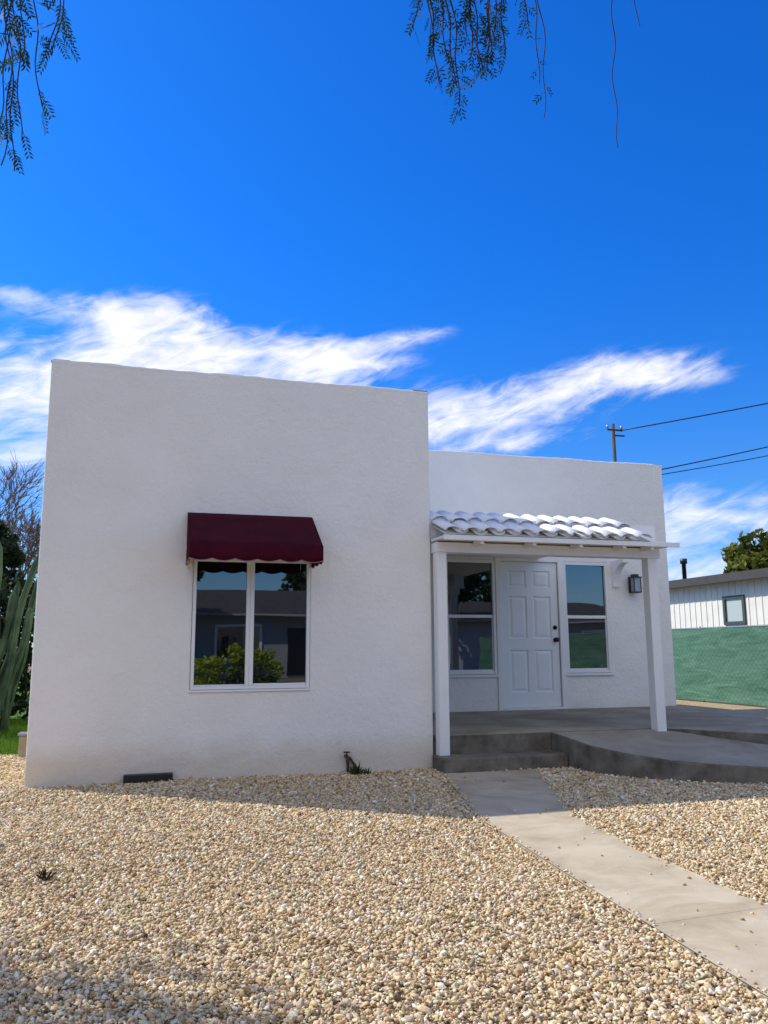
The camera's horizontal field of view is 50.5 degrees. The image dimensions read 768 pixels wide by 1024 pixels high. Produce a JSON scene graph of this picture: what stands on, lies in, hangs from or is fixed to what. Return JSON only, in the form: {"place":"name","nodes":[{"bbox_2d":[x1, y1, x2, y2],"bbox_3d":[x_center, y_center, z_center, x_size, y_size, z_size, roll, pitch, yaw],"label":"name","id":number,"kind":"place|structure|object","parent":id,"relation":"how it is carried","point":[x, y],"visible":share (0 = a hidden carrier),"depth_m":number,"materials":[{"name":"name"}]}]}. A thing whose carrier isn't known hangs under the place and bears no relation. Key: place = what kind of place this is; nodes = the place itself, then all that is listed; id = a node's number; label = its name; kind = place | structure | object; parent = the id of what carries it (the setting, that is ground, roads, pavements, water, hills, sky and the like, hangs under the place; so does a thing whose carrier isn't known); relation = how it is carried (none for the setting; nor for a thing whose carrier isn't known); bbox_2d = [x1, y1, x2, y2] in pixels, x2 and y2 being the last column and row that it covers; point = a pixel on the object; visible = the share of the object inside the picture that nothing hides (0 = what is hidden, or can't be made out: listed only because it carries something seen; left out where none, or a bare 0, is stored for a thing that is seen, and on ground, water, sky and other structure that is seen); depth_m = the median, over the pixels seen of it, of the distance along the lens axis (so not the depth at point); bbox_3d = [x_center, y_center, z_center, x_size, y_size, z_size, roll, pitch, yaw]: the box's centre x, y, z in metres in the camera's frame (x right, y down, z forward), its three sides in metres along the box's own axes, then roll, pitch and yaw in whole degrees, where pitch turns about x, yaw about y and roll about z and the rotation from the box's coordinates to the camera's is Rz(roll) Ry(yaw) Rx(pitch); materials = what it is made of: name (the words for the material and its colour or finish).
{"place":"outdoors","nodes":[
{"label":"outdoors","id":0,"kind":"place"},
{"bbox_2d":[0,674,30,754],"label":"lawn","id":1,"kind":"structure","parent":0,"point":[21,715],"depth_m":14.97,"materials":[{"name":"green plant"}]},
{"bbox_2d":[0,520,25,593],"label":"tree","id":2,"kind":"object","parent":1,"relation":"on","point":[14,556],"visible":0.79,"depth_m":16.73,"materials":[{"name":"green plant"}]},
{"bbox_2d":[0,718,27,754],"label":"grass","id":3,"kind":"structure","parent":1,"relation":"on","point":[16,727],"depth_m":10.77,"materials":[{"name":"green plant"}]},
{"bbox_2d":[0,571,35,719],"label":"cactus","id":4,"kind":"object","parent":1,"relation":"on","point":[24,685],"visible":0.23,"depth_m":13.94,"materials":[{"name":"green plant"}]},
{"bbox_2d":[0,542,38,732],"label":"cactus","id":5,"kind":"object","parent":1,"relation":"on","point":[12,667],"visible":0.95,"depth_m":11.53,"materials":[{"name":"green plant"}]},
{"bbox_2d":[0,491,40,620],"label":"bare tree","id":6,"kind":"object","parent":1,"relation":"on","point":[28,531],"visible":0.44,"depth_m":20.78,"materials":[{"name":"brown plant"}]},
{"bbox_2d":[2,503,39,676],"bbox_3d":[-11.839,2.330,23.790,4.782,5.793,2.766,1,-10,-7],"label":"bare tree","id":7,"kind":"object","parent":1,"relation":"on","point":[25,535],"visible":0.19,"depth_m":24.17,"materials":[{"name":"brown plant"}]},
{"bbox_2d":[0,450,44,548],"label":"bare tree","id":8,"kind":"object","parent":1,"relation":"on","point":[9,479],"visible":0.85,"depth_m":22.37,"materials":[{"name":"brown plant"}]},
{"bbox_2d":[0,698,767,1023],"bbox_3d":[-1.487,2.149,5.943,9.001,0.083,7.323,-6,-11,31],"label":"gravel","id":9,"kind":"structure","parent":0,"point":[58,828],"depth_m":3.69,"materials":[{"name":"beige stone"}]},
{"bbox_2d":[18,732,26,756],"bbox_3d":[-3.870,2.555,8.896,0.230,0.290,0.210,2,-10,-16],"label":"post","id":10,"kind":"object","parent":9,"relation":"on","point":[22,744],"visible":0.27,"depth_m":8.80,"materials":[{"name":"concrete"}]},
{"bbox_2d":[35,866,56,881],"bbox_3d":[-1.689,1.808,4.071,0.117,0.079,0.120,2,-10,-16],"label":"weed","id":11,"kind":"object","parent":9,"relation":"on","point":[43,874],"visible":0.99,"depth_m":4.07,"materials":[{"name":"green plant"}]},
{"bbox_2d":[139,931,148,938],"bbox_3d":[-0.951,1.677,3.212,0.051,0.061,0.059,2,-10,-16],"label":"weed","id":12,"kind":"object","parent":9,"relation":"on","point":[145,935],"visible":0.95,"depth_m":3.21,"materials":[{"name":"plant"}]},
{"bbox_2d":[0,0,639,174],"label":"pepper tree","id":13,"kind":"object","parent":9,"relation":"on","point":[465,15],"visible":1,"depth_m":4.27,"materials":[{"name":"green plant"}]},
{"bbox_2d":[348,763,366,774],"bbox_3d":[-0.250,2.400,7.454,0.190,0.231,0.190,2,-10,-16],"label":"weed","id":14,"kind":"object","parent":9,"relation":"on","point":[355,770],"visible":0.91,"depth_m":7.44,"materials":[{"name":"green plant"}]},
{"bbox_2d":[551,732,767,784],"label":"patio edge","id":15,"kind":"object","parent":9,"relation":"on","point":[587,757],"visible":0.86,"depth_m":7.14,"materials":[{"name":"concrete"}]},
{"bbox_2d":[553,729,767,767],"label":"patio","id":16,"kind":"structure","parent":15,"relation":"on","point":[675,745],"depth_m":7.66,"materials":[{"name":"grey concrete"}]},
{"bbox_2d":[669,558,767,628],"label":"neighbouring house","id":17,"kind":"structure","parent":9,"relation":"on","point":[739,598],"depth_m":20.16,"materials":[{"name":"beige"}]},
{"bbox_2d":[722,595,746,624],"bbox_3d":[8.494,2.376,19.725,0.080,0.700,0.760,2,-10,-16],"label":"window","id":18,"kind":"structure","parent":17,"relation":"in","point":[734,608],"depth_m":19.73,"materials":[{"name":"grey glass"}]},
{"bbox_2d":[0,0,767,651],"label":"sky","id":19,"kind":"structure","parent":0,"point":[276,189],"materials":[{"name":"blue"}]},
{"bbox_2d":[442,769,767,998],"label":"path","id":20,"kind":"structure","parent":0,"point":[714,929],"depth_m":4.03,"materials":[{"name":"concrete"}]},
{"label":"ground","id":21,"kind":"structure","parent":0,"visible":0},
{"bbox_2d":[24,359,767,787],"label":"house","id":22,"kind":"structure","parent":21,"relation":"on","point":[242,575],"depth_m":7.75,"materials":[{"name":"white paint"}]},
{"bbox_2d":[188,559,310,692],"bbox_3d":[-1.224,1.041,7.540,1.109,1.212,0.076,2,-10,-16],"label":"window","id":23,"kind":"structure","parent":22,"relation":"in","point":[250,632],"depth_m":7.53,"materials":[{"name":"glass"}]},
{"bbox_2d":[446,559,499,677],"bbox_3d":[1.181,1.448,11.159,0.800,1.602,0.080,2,-10,-16],"label":"window","id":24,"kind":"structure","parent":22,"relation":"in","point":[471,598],"depth_m":11.17,"materials":[{"name":"glass"}]},
{"bbox_2d":[494,557,568,710],"bbox_3d":[2.055,1.669,11.364,1.050,2.125,0.121,2,-10,-16],"label":"door","id":25,"kind":"structure","parent":22,"relation":"in","point":[531,632],"depth_m":11.37,"materials":[{"name":"white paint"}]},
{"bbox_2d":[563,562,613,675],"bbox_3d":[2.895,1.522,11.653,0.770,1.602,0.080,2,-10,-16],"label":"window","id":26,"kind":"structure","parent":22,"relation":"in","point":[586,603],"depth_m":11.66,"materials":[{"name":"glass"}]},
{"bbox_2d":[662,455,767,474],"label":"overhead cable","id":27,"kind":"object","parent":22,"relation":"attached to","point":[714,465],"visible":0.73,"depth_m":14.04,"materials":[{"name":"black rubber"}]},
{"bbox_2d":[606,423,624,461],"bbox_3d":[9.407,1.468,32.270,0.880,10.250,0.259,2,-10,-16],"label":"utility pole","id":28,"kind":"object","parent":21,"relation":"on","point":[613,429],"visible":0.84,"depth_m":32.97,"materials":[{"name":"brown wood"}]},
{"bbox_2d":[621,403,767,430],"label":"overhead cable","id":29,"kind":"object","parent":28,"relation":"attached to","point":[696,416],"visible":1,"depth_m":31.41,"materials":[{"name":"black rubber"}]},
{"bbox_2d":[720,528,767,573],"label":"tree","id":30,"kind":"object","parent":21,"relation":"on","point":[747,555],"visible":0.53,"depth_m":37.58,"materials":[{"name":"green plant"}]},
{"bbox_3d":[24.172,-0.554,23.085,0.880,11.000,0.259,2,-10,-16],"label":"utility pole","id":31,"kind":"object","parent":21,"relation":"on","visible":0},
{"bbox_2d":[661,446,767,469],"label":"overhead cable","id":32,"kind":"object","parent":31,"relation":"attached to","point":[713,458],"visible":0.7,"depth_m":13.79,"materials":[{"name":"black rubber"}]},
{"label":"kerb","id":33,"kind":"structure","parent":0,"visible":0},
{"bbox_2d":[672,624,767,706],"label":"fence","id":34,"kind":"object","parent":33,"relation":"on","point":[726,664],"visible":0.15,"depth_m":16.82,"materials":[{"name":"green fabric"}]}
]}

